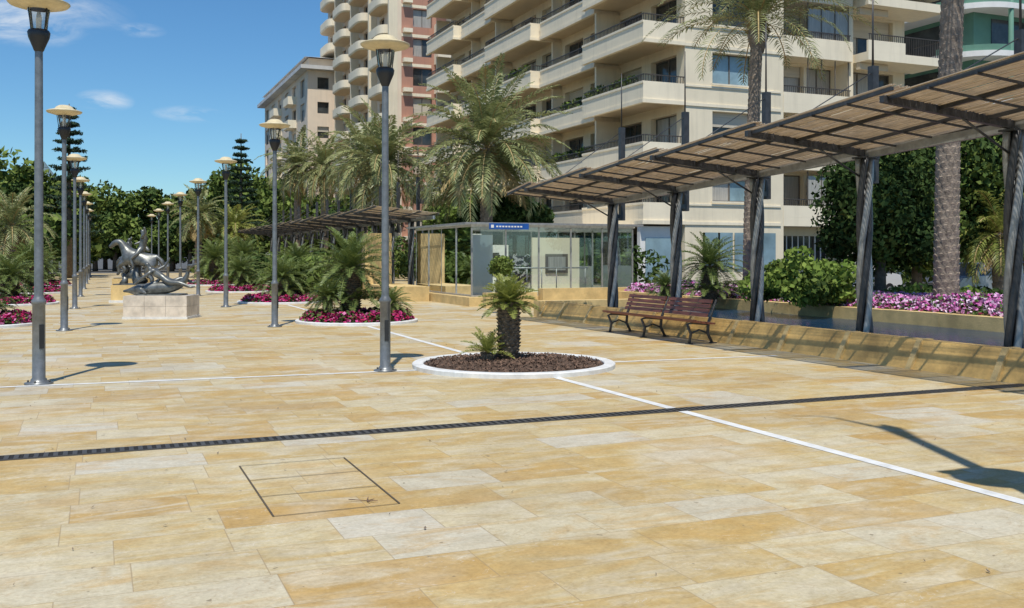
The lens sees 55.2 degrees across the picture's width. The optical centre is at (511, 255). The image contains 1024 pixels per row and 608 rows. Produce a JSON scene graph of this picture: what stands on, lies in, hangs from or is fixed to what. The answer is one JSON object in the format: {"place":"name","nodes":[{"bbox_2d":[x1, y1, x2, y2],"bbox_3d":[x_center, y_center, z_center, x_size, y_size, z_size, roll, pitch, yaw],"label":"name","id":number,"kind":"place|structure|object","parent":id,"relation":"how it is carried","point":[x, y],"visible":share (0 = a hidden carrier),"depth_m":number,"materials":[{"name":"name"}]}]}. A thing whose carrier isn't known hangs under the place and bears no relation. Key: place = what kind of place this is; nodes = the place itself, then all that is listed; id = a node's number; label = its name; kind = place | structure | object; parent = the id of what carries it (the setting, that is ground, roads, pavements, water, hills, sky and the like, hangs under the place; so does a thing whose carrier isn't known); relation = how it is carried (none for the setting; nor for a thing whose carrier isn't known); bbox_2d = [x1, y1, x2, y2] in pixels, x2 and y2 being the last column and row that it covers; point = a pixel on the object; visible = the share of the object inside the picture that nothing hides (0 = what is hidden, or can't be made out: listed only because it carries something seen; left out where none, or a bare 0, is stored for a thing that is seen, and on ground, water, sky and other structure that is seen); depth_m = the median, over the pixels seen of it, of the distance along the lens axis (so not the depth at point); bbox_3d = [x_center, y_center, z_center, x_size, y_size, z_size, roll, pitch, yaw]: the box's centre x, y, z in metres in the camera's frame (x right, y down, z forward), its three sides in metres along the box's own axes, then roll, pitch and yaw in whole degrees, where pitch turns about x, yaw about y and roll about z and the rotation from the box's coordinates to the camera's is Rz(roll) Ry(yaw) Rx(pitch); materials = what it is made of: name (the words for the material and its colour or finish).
{"place":"outdoors","nodes":[
{"label":"outdoors","id":0,"kind":"place"},
{"bbox_2d":[0,0,327,218],"label":"sky","id":1,"kind":"structure","parent":0,"point":[163,91],"materials":[{"name":"blue"}]},
{"bbox_2d":[257,56,333,264],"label":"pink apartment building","id":2,"kind":"structure","parent":0,"point":[299,95],"depth_m":121.12,"materials":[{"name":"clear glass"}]},
{"bbox_2d":[48,256,910,286],"bbox_3d":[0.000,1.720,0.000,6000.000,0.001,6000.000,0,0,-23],"label":"ground","id":3,"kind":"structure","parent":0,"point":[110,264],"depth_m":128.23,"materials":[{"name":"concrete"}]},
{"bbox_2d":[0,145,402,273],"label":"distant trees","id":4,"kind":"object","parent":3,"relation":"on","point":[119,214],"visible":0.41,"depth_m":101.83,"materials":[{"name":"green plant"}]},
{"bbox_2d":[320,0,450,265],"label":"apartment tower","id":5,"kind":"structure","parent":3,"relation":"on","point":[347,27],"depth_m":99.16,"materials":[{"name":"paint"}]},
{"bbox_2d":[426,0,940,287],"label":"apartment building","id":6,"kind":"structure","parent":3,"relation":"on","point":[577,48],"depth_m":55.26,"materials":[{"name":"paint"}]},
{"bbox_2d":[508,64,637,165],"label":"balcony plants","id":7,"kind":"object","parent":6,"relation":"attached to","point":[566,107],"visible":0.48,"depth_m":59.24,"materials":[{"name":"green plant"}]},
{"bbox_2d":[841,265,901,288],"bbox_3d":[12.888,0.973,37.492,4.270,1.445,1.780,0,0,-34],"label":"parked car","id":8,"kind":"object","parent":3,"relation":"on","point":[893,279],"visible":0.05,"depth_m":37.63,"materials":[{"name":"white paint"}]},
{"bbox_2d":[879,110,1023,271],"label":"clipped ficus tree","id":9,"kind":"object","parent":3,"relation":"on","point":[981,165],"visible":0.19,"depth_m":30.41,"materials":[{"name":"green plant"}]},
{"bbox_2d":[922,262,992,291],"bbox_3d":[16.388,0.973,34.992,4.270,1.445,1.780,0,0,-34],"label":"parked car","id":10,"kind":"object","parent":3,"relation":"on","point":[986,281],"visible":0.07,"depth_m":33.97,"materials":[{"name":"silver metal"}]},
{"bbox_2d":[895,237,1023,285],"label":"street hedge","id":11,"kind":"object","parent":3,"relation":"on","point":[904,277],"visible":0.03,"depth_m":47.97,"materials":[{"name":"green plant"}]},
{"bbox_2d":[960,188,1023,290],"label":"date palm","id":12,"kind":"object","parent":3,"relation":"on","point":[994,256],"visible":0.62,"depth_m":30.27,"materials":[{"name":"green plant"}]},
{"bbox_2d":[0,273,1023,607],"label":"plaza paving","id":13,"kind":"structure","parent":0,"point":[614,513],"depth_m":7.57,"materials":[{"name":"stone"}]},
{"bbox_2d":[0,320,31,327],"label":"circular planter","id":14,"kind":"object","parent":13,"relation":"on","point":[9,325],"visible":0.3,"depth_m":23.17,"materials":[{"name":"white stone"}]},
{"bbox_2d":[0,268,18,313],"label":"sago palm","id":15,"kind":"object","parent":14,"relation":"in","point":[3,305],"visible":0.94,"depth_m":24.10,"materials":[{"name":"green plant"}]},
{"bbox_2d":[0,308,31,324],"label":"flower bed","id":16,"kind":"object","parent":14,"relation":"on","point":[17,316],"visible":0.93,"depth_m":23.53,"materials":[{"name":"plant"}]},
{"bbox_2d":[1,291,59,293],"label":"circular planter","id":17,"kind":"object","parent":13,"relation":"on","point":[45,292],"visible":0.13,"depth_m":43.24,"materials":[{"name":"white stone"}]},
{"bbox_2d":[2,239,57,286],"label":"sago palm","id":18,"kind":"object","parent":17,"relation":"in","point":[29,253],"visible":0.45,"depth_m":43.83,"materials":[{"name":"green plant"}]},
{"bbox_2d":[19,285,59,291],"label":"flower bed","id":19,"kind":"object","parent":17,"relation":"on","point":[53,288],"visible":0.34,"depth_m":43.63,"materials":[{"name":"plant"}]},
{"bbox_2d":[8,301,58,305],"bbox_3d":[-17.373,1.645,33.912,3.100,0.110,3.100,0,0,-23],"label":"circular planter","id":20,"kind":"object","parent":13,"relation":"on","point":[49,303],"visible":0.25,"depth_m":33.31,"materials":[{"name":"white stone"}]},
{"bbox_2d":[0,250,46,300],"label":"sago palm","id":21,"kind":"object","parent":20,"relation":"on","point":[11,271],"visible":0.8,"depth_m":33.71,"materials":[{"name":"green plant"}]},
{"bbox_2d":[0,293,55,303],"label":"flower bed","id":22,"kind":"object","parent":20,"relation":"on","point":[21,299],"visible":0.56,"depth_m":33.06,"materials":[{"name":"plant"}]},
{"bbox_2d":[0,186,60,261],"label":"date palm","id":23,"kind":"object","parent":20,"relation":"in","point":[11,231],"visible":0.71,"depth_m":45.74,"materials":[{"name":"green plant"}]},
{"bbox_2d":[6,0,70,385],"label":"street lamp","id":24,"kind":"object","parent":13,"relation":"on","point":[38,37],"visible":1,"depth_m":12.90,"materials":[{"name":"metal"}]},
{"bbox_2d":[46,105,81,330],"bbox_3d":[-10.089,-0.842,22.074,0.752,5.083,0.752,0,0,-19],"label":"street lamp","id":25,"kind":"object","parent":13,"relation":"on","point":[64,131],"visible":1,"depth_m":22.02,"materials":[{"name":"metal"}]},
{"bbox_2d":[44,104,104,277],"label":"norfolk pine","id":26,"kind":"object","parent":13,"relation":"on","point":[75,149],"visible":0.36,"depth_m":72.83,"materials":[{"name":"green plant"}]},
{"bbox_2d":[67,154,86,308],"bbox_3d":[-13.925,-0.767,31.200,0.730,4.935,0.730,0,0,14],"label":"street lamp","id":27,"kind":"object","parent":13,"relation":"on","point":[71,158],"visible":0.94,"depth_m":31.15,"materials":[{"name":"metal"}]},
{"bbox_2d":[71,177,89,296],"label":"street lamp","id":28,"kind":"object","parent":13,"relation":"on","point":[80,190],"visible":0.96,"depth_m":40.28,"materials":[{"name":"metal"}]},
{"bbox_2d":[77,191,91,288],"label":"street lamp","id":29,"kind":"object","parent":13,"relation":"on","point":[84,194],"visible":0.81,"depth_m":49.41,"materials":[{"name":"metal"}]},
{"bbox_2d":[85,201,92,283],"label":"street lamp","id":30,"kind":"object","parent":13,"relation":"on","point":[86,212],"visible":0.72,"depth_m":58.53,"materials":[{"name":"metal"}]},
{"bbox_2d":[89,214,91,276],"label":"street lamp","id":31,"kind":"object","parent":13,"relation":"on","point":[90,249],"visible":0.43,"depth_m":76.79,"materials":[{"name":"metal"}]},
{"bbox_2d":[88,209,93,279],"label":"street lamp","id":32,"kind":"object","parent":13,"relation":"on","point":[90,211],"visible":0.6,"depth_m":67.66,"materials":[{"name":"metal"}]},
{"bbox_2d":[110,237,149,290],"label":"equestrian sculpture","id":33,"kind":"object","parent":13,"relation":"on","point":[127,271],"visible":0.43,"depth_m":46.50,"materials":[{"name":"grey metal"}]},
{"bbox_2d":[109,227,164,302],"bbox_3d":[-13.665,0.337,35.712,2.052,2.726,1.155,0,0,0],"label":"equestrian sculpture","id":34,"kind":"object","parent":13,"relation":"on","point":[139,257],"visible":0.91,"depth_m":35.50,"materials":[{"name":"grey metal"}]},
{"bbox_2d":[153,209,163,279],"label":"street lamp","id":35,"kind":"object","parent":13,"relation":"on","point":[158,211],"visible":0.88,"depth_m":67.67,"materials":[{"name":"metal"}]},
{"bbox_2d":[122,258,199,318],"bbox_3d":[-9.553,0.881,26.598,2.012,1.639,1.100,0,0,0],"label":"dolphin rider sculpture","id":36,"kind":"object","parent":13,"relation":"on","point":[156,299],"visible":1,"depth_m":26.14,"materials":[{"name":"white stone"}]},
{"bbox_2d":[162,201,173,276],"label":"street lamp","id":37,"kind":"object","parent":13,"relation":"on","point":[167,212],"visible":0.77,"depth_m":58.79,"materials":[{"name":"metal"}]},
{"bbox_2d":[173,192,187,288],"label":"street lamp","id":38,"kind":"object","parent":13,"relation":"on","point":[180,201],"visible":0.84,"depth_m":49.90,"materials":[{"name":"metal"}]},
{"bbox_2d":[189,178,206,295],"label":"street lamp","id":39,"kind":"object","parent":13,"relation":"on","point":[197,181],"visible":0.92,"depth_m":41.01,"materials":[{"name":"metal"}]},
{"bbox_2d":[169,181,227,277],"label":"date palm","id":40,"kind":"object","parent":13,"relation":"on","point":[204,223],"visible":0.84,"depth_m":74.70,"materials":[{"name":"green plant"}]},
{"bbox_2d":[188,283,233,285],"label":"circular planter","id":41,"kind":"object","parent":13,"relation":"on","point":[204,285],"visible":0.24,"depth_m":54.58,"materials":[{"name":"white stone"}]},
{"bbox_2d":[188,279,233,284],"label":"flower bed","id":42,"kind":"object","parent":41,"relation":"on","point":[206,281],"visible":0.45,"depth_m":54.66,"materials":[{"name":"plant"}]},
{"bbox_2d":[190,238,236,280],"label":"sago palm","id":43,"kind":"object","parent":41,"relation":"in","point":[214,252],"visible":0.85,"depth_m":55.53,"materials":[{"name":"green plant"}]},
{"bbox_2d":[202,234,244,269],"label":"sago palm","id":44,"kind":"object","parent":13,"relation":"on","point":[230,242],"visible":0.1,"depth_m":65.38,"materials":[{"name":"green plant"}]},
{"bbox_2d":[214,157,236,306],"bbox_3d":[-9.395,-0.767,32.170,0.730,4.935,0.730,0,0,42],"label":"street lamp","id":45,"kind":"object","parent":13,"relation":"on","point":[225,161],"visible":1,"depth_m":32.12,"materials":[{"name":"metal"}]},
{"bbox_2d":[205,290,268,292],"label":"circular planter","id":46,"kind":"object","parent":13,"relation":"on","point":[234,291],"visible":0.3,"depth_m":44.34,"materials":[{"name":"concrete"}]},
{"bbox_2d":[208,284,269,290],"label":"flower bed","id":47,"kind":"object","parent":46,"relation":"on","point":[215,287],"visible":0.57,"depth_m":44.60,"materials":[{"name":"plant"}]},
{"bbox_2d":[216,251,264,286],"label":"sago palm","id":48,"kind":"object","parent":46,"relation":"on","point":[241,275],"visible":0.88,"depth_m":45.43,"materials":[{"name":"green plant"}]},
{"bbox_2d":[207,201,267,252],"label":"date palm","id":49,"kind":"object","parent":13,"relation":"on","point":[235,217],"visible":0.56,"depth_m":75.60,"materials":[{"name":"green plant"}]},
{"bbox_2d":[217,138,261,238],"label":"norfolk pine","id":50,"kind":"object","parent":13,"relation":"on","point":[240,176],"visible":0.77,"depth_m":93.71,"materials":[{"name":"green plant"}]},
{"bbox_2d":[222,235,265,278],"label":"sago palm","id":51,"kind":"object","parent":13,"relation":"on","point":[242,245],"visible":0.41,"depth_m":58.11,"materials":[{"name":"green plant"}]},
{"bbox_2d":[259,119,289,326],"bbox_3d":[-5.638,-0.767,23.282,0.730,4.935,0.730,0,0,10],"label":"street lamp","id":52,"kind":"object","parent":13,"relation":"on","point":[274,142],"visible":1,"depth_m":23.23,"materials":[{"name":"metal"}]},
{"bbox_2d":[237,300,314,304],"bbox_3d":[-8.318,1.645,35.350,3.100,0.110,3.100,0,0,-23],"label":"circular planter","id":53,"kind":"object","parent":13,"relation":"on","point":[269,303],"visible":0.27,"depth_m":33.97,"materials":[{"name":"white stone"}]},
{"bbox_2d":[240,292,318,301],"bbox_3d":[-8.313,1.509,35.355,2.929,0.347,2.948,0,0,-23],"label":"flower bed","id":54,"kind":"object","parent":53,"relation":"in","point":[265,297],"visible":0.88,"depth_m":34.37,"materials":[{"name":"plant"}]},
{"bbox_2d":[248,252,312,295],"bbox_3d":[-8.384,0.759,35.324,2.298,1.755,2.265,0,0,8],"label":"sago palm","id":55,"kind":"object","parent":53,"relation":"in","point":[283,279],"visible":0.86,"depth_m":35.15,"materials":[{"name":"green plant"}]},
{"bbox_2d":[282,255,317,293],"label":"sago palm","id":56,"kind":"object","parent":53,"relation":"in","point":[302,278],"visible":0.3,"depth_m":36.55,"materials":[{"name":"green plant"}]},
{"bbox_2d":[253,124,339,248],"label":"date palm","id":57,"kind":"object","parent":13,"relation":"on","point":[292,181],"visible":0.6,"depth_m":73.43,"materials":[{"name":"green plant"}]},
{"bbox_2d":[277,239,319,268],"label":"sago palm","id":58,"kind":"object","parent":13,"relation":"on","point":[299,252],"visible":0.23,"depth_m":45.47,"materials":[{"name":"green plant"}]},
{"bbox_2d":[281,129,354,258],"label":"date palm","id":59,"kind":"object","parent":13,"relation":"on","point":[314,179],"visible":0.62,"depth_m":70.21,"materials":[{"name":"green plant"}]},
{"bbox_2d":[239,457,399,515],"bbox_3d":[-1.481,1.694,7.294,0.863,0.001,1.659,0,0,-23],"label":"access hatch","id":60,"kind":"object","parent":13,"relation":"on","point":[260,496],"visible":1,"depth_m":7.12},
{"bbox_2d":[1,234,669,294],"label":"garden hedge","id":61,"kind":"object","parent":13,"relation":"on","point":[401,262],"visible":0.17,"depth_m":47.59,"materials":[{"name":"green plant"}]},
{"bbox_2d":[237,157,438,284],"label":"pergola","id":62,"kind":"object","parent":13,"relation":"on","point":[357,219],"visible":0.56,"depth_m":47.62,"materials":[{"name":"wood"}]},
{"bbox_2d":[295,318,417,325],"bbox_3d":[-3.958,1.645,25.034,3.100,0.110,3.100,0,0,-23],"label":"circular planter","id":63,"kind":"object","parent":13,"relation":"on","point":[358,323],"visible":0.3,"depth_m":23.75,"materials":[{"name":"white stone"}]},
{"bbox_2d":[304,276,349,316],"bbox_3d":[-4.622,1.091,24.510,1.178,1.154,1.178,0,0,44],"label":"sago palm","id":64,"kind":"object","parent":63,"relation":"on","point":[328,303],"visible":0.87,"depth_m":24.41,"materials":[{"name":"green plant"}]},
{"bbox_2d":[302,226,394,312],"bbox_3d":[-4.223,0.436,25.249,2.454,2.404,2.455,0,0,11],"label":"sago palm","id":65,"kind":"object","parent":63,"relation":"on","point":[353,276],"visible":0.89,"depth_m":25.02,"materials":[{"name":"green plant"}]},
{"bbox_2d":[299,306,414,322],"bbox_3d":[-3.959,1.503,25.043,2.931,0.347,2.921,0,0,-23],"label":"flower bed","id":66,"kind":"object","parent":63,"relation":"on","point":[369,314],"visible":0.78,"depth_m":24.02,"materials":[{"name":"plant"}]},
{"bbox_2d":[370,285,414,318],"bbox_3d":[-3.043,1.208,25.007,1.209,0.923,1.192,0,0,-23],"label":"sago palm","id":67,"kind":"object","parent":63,"relation":"in","point":[394,304],"visible":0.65,"depth_m":24.87,"materials":[{"name":"green plant"}]},
{"bbox_2d":[321,113,408,267],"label":"date palm","id":68,"kind":"object","parent":13,"relation":"on","point":[361,147],"visible":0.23,"depth_m":61.36,"materials":[{"name":"green plant"}]},
{"bbox_2d":[319,97,443,210],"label":"date palm","id":69,"kind":"object","parent":13,"relation":"on","point":[373,167],"visible":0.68,"depth_m":49.28,"materials":[{"name":"green plant"}]},
{"bbox_2d":[360,34,409,371],"bbox_3d":[-1.863,-0.767,14.401,0.730,4.935,0.730,0,0,-23],"label":"street lamp","id":70,"kind":"object","parent":13,"relation":"on","point":[384,43],"visible":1,"depth_m":14.35,"materials":[{"name":"metal"}]},
{"bbox_2d":[363,233,428,301],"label":"sandstone wall","id":71,"kind":"structure","parent":13,"relation":"on","point":[418,293],"depth_m":39.45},
{"bbox_2d":[412,159,474,222],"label":"date palm","id":72,"kind":"object","parent":13,"relation":"on","point":[437,196],"visible":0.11,"depth_m":57.68,"materials":[{"name":"green plant"}]},
{"bbox_2d":[422,194,475,225],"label":"clipped ficus tree","id":73,"kind":"object","parent":13,"relation":"on","point":[453,215],"visible":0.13,"depth_m":46.24,"materials":[{"name":"green plant"}]},
{"bbox_2d":[398,53,572,234],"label":"date palm","id":74,"kind":"object","parent":13,"relation":"on","point":[483,163],"visible":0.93,"depth_m":40.16,"materials":[{"name":"green plant"}]},
{"bbox_2d":[487,255,514,300],"bbox_3d":[-0.318,0.840,28.602,0.802,1.725,0.915,0,0,-23],"label":"round box shrub","id":75,"kind":"object","parent":13,"relation":"on","point":[500,265],"visible":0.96,"depth_m":28.38,"materials":[{"name":"green plant"}]},
{"bbox_2d":[13,341,990,584],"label":"fallen leaves","id":76,"kind":"object","parent":13,"relation":"on","point":[425,527],"visible":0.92,"depth_m":6.77,"materials":[{"name":"brown plant"}]},
{"bbox_2d":[453,187,556,275],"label":"clipped ficus tree","id":77,"kind":"object","parent":13,"relation":"on","point":[517,242],"visible":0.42,"depth_m":42.89,"materials":[{"name":"green plant"}]},
{"bbox_2d":[0,383,1023,460],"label":"drainage channel","id":78,"kind":"object","parent":13,"relation":"on","point":[271,438],"visible":1,"depth_m":9.72,"materials":[{"name":"metal"}]},
{"bbox_2d":[0,305,1023,504],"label":"white marble line","id":79,"kind":"object","parent":13,"relation":"on","point":[958,484],"visible":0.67,"depth_m":9.71,"materials":[{"name":"stone"}]},
{"bbox_2d":[412,352,614,378],"bbox_3d":[0.027,1.645,15.015,3.100,0.110,3.100,0,0,-23],"label":"circular planter","id":80,"kind":"object","parent":13,"relation":"on","point":[603,366],"visible":0.62,"depth_m":14.10,"materials":[{"name":"white stone"}]},
{"bbox_2d":[460,326,512,359],"bbox_3d":[-0.385,1.362,14.979,0.847,0.552,0.817,0,0,-23],"label":"sago palm sprout","id":81,"kind":"object","parent":80,"relation":"on","point":[488,344],"visible":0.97,"depth_m":14.94,"materials":[{"name":"green plant"}]},
{"bbox_2d":[477,273,539,358],"bbox_3d":[-0.051,0.954,15.179,0.969,1.370,0.964,0,0,24],"label":"sago palm","id":82,"kind":"object","parent":80,"relation":"on","point":[510,305],"visible":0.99,"depth_m":15.04,"materials":[{"name":"green plant"}]},
{"bbox_2d":[426,352,601,371],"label":"bark mulch","id":83,"kind":"object","parent":80,"relation":"in","point":[534,355],"visible":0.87,"depth_m":14.68,"materials":[{"name":"wood"}]},
{"bbox_2d":[406,222,642,306],"bbox_3d":[0.378,0.294,37.072,7.040,2.812,7.000,0,0,-23],"label":"glass kiosk","id":84,"kind":"object","parent":13,"relation":"on","point":[453,260],"visible":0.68,"depth_m":35.89,"materials":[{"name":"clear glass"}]},
{"bbox_2d":[483,287,629,308],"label":"stone wall","id":85,"kind":"structure","parent":13,"relation":"on","point":[571,293],"depth_m":32.13,"materials":[{"name":"yellow stone"}]},
{"bbox_2d":[602,294,716,343],"bbox_3d":[3.042,1.283,20.285,0.718,0.861,3.600,0,0,-23],"label":"park bench","id":86,"kind":"object","parent":13,"relation":"on","point":[665,307],"visible":1,"depth_m":20.29,"materials":[{"name":"brown wood"}]},
{"bbox_2d":[641,0,881,279],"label":"date palm","id":87,"kind":"object","parent":13,"relation":"on","point":[758,12],"visible":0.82,"depth_m":30.01,"materials":[{"name":"green plant"}]},
{"bbox_2d":[506,0,1023,348],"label":"pergola","id":88,"kind":"object","parent":13,"relation":"on","point":[979,114],"visible":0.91,"depth_m":16.66,"materials":[{"name":"metal"}]},
{"bbox_2d":[534,298,1023,383],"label":"battered stone wall","id":89,"kind":"structure","parent":13,"relation":"on","point":[994,363],"depth_m":16.47,"materials":[{"name":"stone"}]},
{"bbox_2d":[618,290,1023,333],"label":"raised planter wall","id":90,"kind":"structure","parent":13,"relation":"on","point":[984,322],"depth_m":21.73,"materials":[{"name":"yellow stone"}]},
{"bbox_2d":[644,269,685,300],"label":"sago palm","id":91,"kind":"object","parent":90,"relation":"on","point":[664,283],"visible":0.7,"depth_m":27.39,"materials":[{"name":"green plant"}]},
{"bbox_2d":[681,232,748,304],"bbox_3d":[5.435,0.361,26.951,2.086,2.043,2.087,0,0,-41],"label":"sago palm","id":92,"kind":"object","parent":90,"relation":"on","point":[710,285],"visible":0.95,"depth_m":26.79,"materials":[{"name":"green plant"}]},
{"bbox_2d":[737,271,779,302],"bbox_3d":[6.188,0.771,24.294,1.220,0.881,1.558,0,0,17],"label":"oleander bush","id":93,"kind":"object","parent":90,"relation":"on","point":[768,294],"visible":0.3,"depth_m":24.01,"materials":[{"name":"green plant"}]},
{"bbox_2d":[764,246,839,307],"bbox_3d":[6.841,0.507,23.146,1.804,1.480,1.834,0,0,18],"label":"oleander bush","id":94,"kind":"object","parent":90,"relation":"in","point":[793,285],"visible":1,"depth_m":22.80,"materials":[{"name":"green plant"}]},
{"bbox_2d":[624,279,1002,316],"bbox_3d":[9.181,1.032,23.314,2.649,0.521,21.932,0,0,-23],"label":"petunia bed","id":95,"kind":"object","parent":90,"relation":"on","point":[963,301],"visible":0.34,"depth_m":21.56,"materials":[{"name":"plant"}]},
{"bbox_2d":[811,259,856,306],"bbox_3d":[7.625,0.704,23.759,1.573,1.252,1.831,0,0,18],"label":"oleander bush","id":96,"kind":"object","parent":90,"relation":"on","point":[843,287],"visible":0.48,"depth_m":23.09,"materials":[{"name":"green plant"}]},
{"bbox_2d":[733,279,1002,295],"bbox_3d":[12.509,1.002,23.079,3.822,0.738,25.591,0,0,-23],"label":"shrub planting","id":97,"kind":"object","parent":90,"relation":"on","point":[915,286],"visible":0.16,"depth_m":26.16,"materials":[{"name":"green plant"}]},
{"bbox_2d":[932,0,963,312],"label":"date palm","id":98,"kind":"object","parent":90,"relation":"in","point":[946,258],"visible":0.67,"depth_m":21.80,"materials":[{"name":"brown plant"}]},
{"bbox_2d":[809,146,935,292],"bbox_3d":[10.771,-0.822,28.585,4.168,5.059,3.744,0,0,-23],"label":"clipped ficus tree","id":99,"kind":"object","parent":13,"relation":"on","point":[903,214],"visible":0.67,"depth_m":27.87,"materials":[{"name":"green plant"}]},
{"bbox_2d":[884,164,983,289],"bbox_3d":[12.740,-0.671,31.151,4.048,4.756,3.555,0,0,40],"label":"clipped ficus tree","id":100,"kind":"object","parent":13,"relation":"on","point":[916,274],"visible":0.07,"depth_m":30.57,"materials":[{"name":"green plant"}]},
{"bbox_2d":[618,306,1023,346],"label":"pool water","id":101,"kind":"structure","parent":0,"point":[991,338],"depth_m":20.10,"materials":[{"name":"liquid"}]},
{"bbox_2d":[904,0,1023,278],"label":"green apartment building","id":102,"kind":"structure","parent":0,"point":[990,26],"depth_m":62.40,"materials":[{"name":"white paint"}]},
{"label":"circular planter","id":103,"kind":"object","parent":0,"visible":0},
{"bbox_2d":[44,250,69,280],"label":"sago palm","id":104,"kind":"object","parent":103,"relation":"in","point":[52,273],"visible":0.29,"depth_m":54.18,"materials":[{"name":"green plant"}]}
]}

